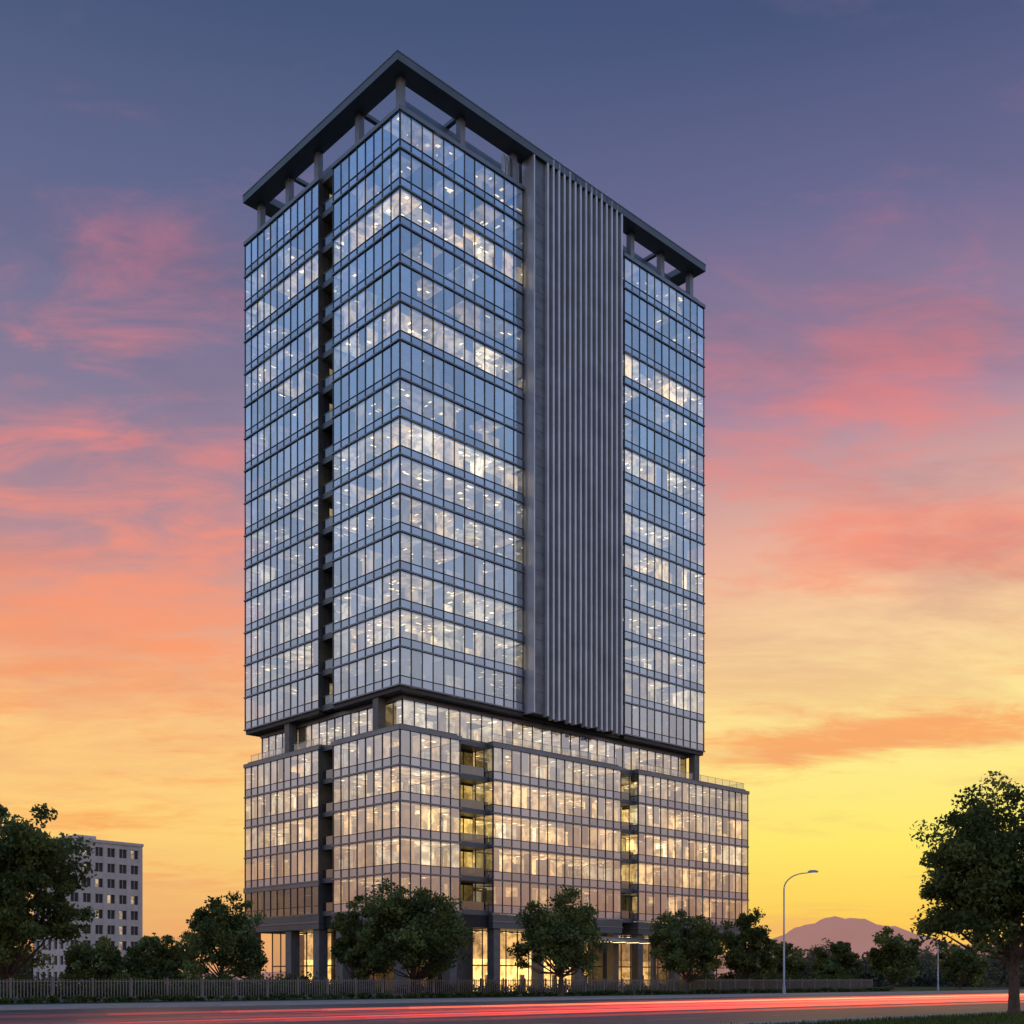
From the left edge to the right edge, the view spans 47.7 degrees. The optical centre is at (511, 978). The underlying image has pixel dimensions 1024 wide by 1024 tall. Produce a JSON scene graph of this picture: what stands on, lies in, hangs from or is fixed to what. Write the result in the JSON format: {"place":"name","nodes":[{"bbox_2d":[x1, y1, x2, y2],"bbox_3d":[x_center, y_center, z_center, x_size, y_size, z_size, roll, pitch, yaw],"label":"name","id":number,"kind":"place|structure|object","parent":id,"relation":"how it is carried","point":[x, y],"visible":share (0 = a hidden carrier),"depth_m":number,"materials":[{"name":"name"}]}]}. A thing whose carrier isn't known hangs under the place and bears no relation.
{"place":"outdoors","nodes":[
{"label":"outdoors","id":0,"kind":"place"},
{"bbox_2d":[242,49,749,993],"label":"office tower","id":1,"kind":"structure","parent":0,"point":[474,633],"depth_m":133.64,"materials":[{"name":"blue glass"}]},
{"bbox_2d":[0,992,1023,1023],"bbox_3d":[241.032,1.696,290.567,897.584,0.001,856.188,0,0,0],"label":"road","id":2,"kind":"structure","parent":0,"point":[701,1011],"depth_m":60.43,"materials":[{"name":"grey asphalt"}]},
{"bbox_2d":[0,991,1023,1023],"bbox_3d":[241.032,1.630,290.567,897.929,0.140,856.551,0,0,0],"label":"kerb","id":3,"kind":"structure","parent":2,"relation":"on","point":[150,1006],"depth_m":76.77,"materials":[{"name":"concrete"}]},
{"bbox_2d":[18,992,1023,1023],"bbox_3d":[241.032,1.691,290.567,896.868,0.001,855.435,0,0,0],"label":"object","id":4,"kind":"object","parent":2,"relation":"on","point":[499,1011],"visible":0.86,"depth_m":62.21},
{"bbox_2d":[0,990,1023,1007],"bbox_3d":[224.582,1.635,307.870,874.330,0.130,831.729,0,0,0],"label":"pavement","id":5,"kind":"structure","parent":0,"point":[126,1004],"depth_m":88.69,"materials":[{"name":"grey concrete"}]},
{"bbox_2d":[782,870,818,993],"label":"street lamp","id":6,"kind":"object","parent":5,"relation":"on","point":[784,989],"visible":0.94,"depth_m":120.93,"materials":[{"name":"metal"}]},
{"bbox_2d":[0,980,1023,1023],"bbox_3d":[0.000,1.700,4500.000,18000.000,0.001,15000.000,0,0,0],"label":"ground","id":7,"kind":"structure","parent":0,"point":[942,988],"depth_m":112.50,"materials":[{"name":"grey asphalt"}]},
{"bbox_2d":[0,803,98,997],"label":"broadleaf tree","id":8,"kind":"object","parent":7,"relation":"on","point":[31,858],"visible":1,"depth_m":86.75,"materials":[{"name":"green plant"}]},
{"bbox_2d":[33,835,143,987],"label":"background office building","id":9,"kind":"structure","parent":7,"relation":"on","point":[112,893],"depth_m":237.50,"materials":[{"name":"concrete"}]},
{"bbox_2d":[83,850,133,949],"label":"lit windows","id":10,"kind":"structure","parent":9,"relation":"in","point":[132,852],"depth_m":239.34,"materials":[{"name":"yellow glass"}]},
{"bbox_2d":[1,970,363,996],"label":"shrubs","id":11,"kind":"object","parent":7,"relation":"on","point":[125,977],"visible":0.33,"depth_m":99.72,"materials":[{"name":"green plant"}]},
{"bbox_2d":[1,979,866,997],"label":"hedge","id":12,"kind":"object","parent":7,"relation":"on","point":[792,985],"visible":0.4,"depth_m":100.69,"materials":[{"name":"green plant"}]},
{"bbox_2d":[0,978,872,1002],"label":"metal fence","id":13,"kind":"object","parent":7,"relation":"on","point":[802,983],"visible":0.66,"depth_m":106.96,"materials":[{"name":"metal"}]},
{"bbox_2d":[0,987,892,1003],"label":"hedge","id":14,"kind":"object","parent":7,"relation":"on","point":[82,998],"visible":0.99,"depth_m":102.70,"materials":[{"name":"green plant"}]},
{"bbox_2d":[0,937,1023,986],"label":"distant trees","id":15,"kind":"object","parent":7,"relation":"on","point":[997,970],"visible":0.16,"depth_m":259.25,"materials":[{"name":"green plant"}]},
{"bbox_2d":[507,884,610,996],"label":"broadleaf tree","id":16,"kind":"object","parent":7,"relation":"on","point":[559,936],"visible":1,"depth_m":108.76,"materials":[{"name":"green plant"}]},
{"bbox_2d":[649,909,729,990],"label":"broadleaf tree","id":17,"kind":"object","parent":7,"relation":"on","point":[679,953],"visible":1,"depth_m":134.76,"materials":[{"name":"green plant"}]},
{"bbox_2d":[691,971,858,988],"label":"shrubs","id":18,"kind":"object","parent":7,"relation":"on","point":[818,980],"visible":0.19,"depth_m":157.45,"materials":[{"name":"green plant"}]},
{"bbox_2d":[757,941,807,977],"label":"broadleaf tree","id":19,"kind":"object","parent":7,"relation":"on","point":[793,961],"visible":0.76,"depth_m":198.05,"materials":[{"name":"green plant"}]},
{"bbox_2d":[810,941,862,978],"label":"broadleaf tree","id":20,"kind":"object","parent":7,"relation":"on","point":[840,964],"visible":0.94,"depth_m":188.58,"materials":[{"name":"green plant"}]},
{"bbox_2d":[708,1010,1023,1023],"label":"grass","id":21,"kind":"structure","parent":7,"relation":"on","point":[955,1018],"depth_m":45.51,"materials":[{"name":"green plant"}]},
{"bbox_2d":[867,925,922,989],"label":"broadleaf tree","id":22,"kind":"object","parent":7,"relation":"on","point":[891,956],"visible":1,"depth_m":178.31,"materials":[{"name":"green plant"}]},
{"bbox_2d":[922,935,938,989],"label":"street lamp","id":23,"kind":"object","parent":7,"relation":"on","point":[937,963],"visible":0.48,"depth_m":171.94,"materials":[{"name":"metal"}]},
{"bbox_2d":[932,941,991,988],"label":"broadleaf tree","id":24,"kind":"object","parent":7,"relation":"on","point":[956,962],"visible":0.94,"depth_m":198.20,"materials":[{"name":"green plant"}]},
{"bbox_2d":[909,771,1023,1014],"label":"broadleaf tree","id":25,"kind":"object","parent":7,"relation":"on","point":[975,884],"visible":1,"depth_m":52.77,"materials":[{"name":"green plant"}]},
{"bbox_2d":[0,0,1023,971],"label":"sky","id":26,"kind":"structure","parent":0,"point":[846,177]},
{"bbox_2d":[181,916,1020,979],"bbox_3d":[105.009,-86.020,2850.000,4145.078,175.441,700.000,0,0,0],"label":"hills","id":27,"kind":"structure","parent":0,"point":[856,933],"depth_m":3000.41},
{"bbox_2d":[713,907,778,988],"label":"broadleaf tree","id":28,"kind":"object","parent":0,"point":[740,960],"visible":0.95,"depth_m":144.78,"materials":[{"name":"green plant"}]},
{"label":"plaza paving","id":29,"kind":"structure","parent":0,"visible":0},
{"bbox_2d":[63,935,126,988],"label":"broadleaf tree","id":30,"kind":"object","parent":29,"relation":"on","point":[82,958],"visible":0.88,"depth_m":123.67,"materials":[{"name":"green plant"}]},
{"bbox_2d":[121,932,189,985],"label":"broadleaf tree","id":31,"kind":"object","parent":29,"relation":"on","point":[160,958],"visible":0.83,"depth_m":127.87,"materials":[{"name":"green plant"}]},
{"bbox_2d":[175,890,268,980],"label":"broadleaf tree","id":32,"kind":"object","parent":29,"relation":"on","point":[227,933],"visible":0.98,"depth_m":110.29,"materials":[{"name":"green plant"}]},
{"bbox_2d":[330,894,392,987],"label":"broadleaf tree","id":33,"kind":"object","parent":29,"relation":"on","point":[346,950],"visible":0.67,"depth_m":111.53,"materials":[{"name":"green plant"}]},
{"bbox_2d":[354,877,475,991],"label":"broadleaf tree","id":34,"kind":"object","parent":29,"relation":"on","point":[411,944],"visible":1,"depth_m":107.68,"materials":[{"name":"green plant"}]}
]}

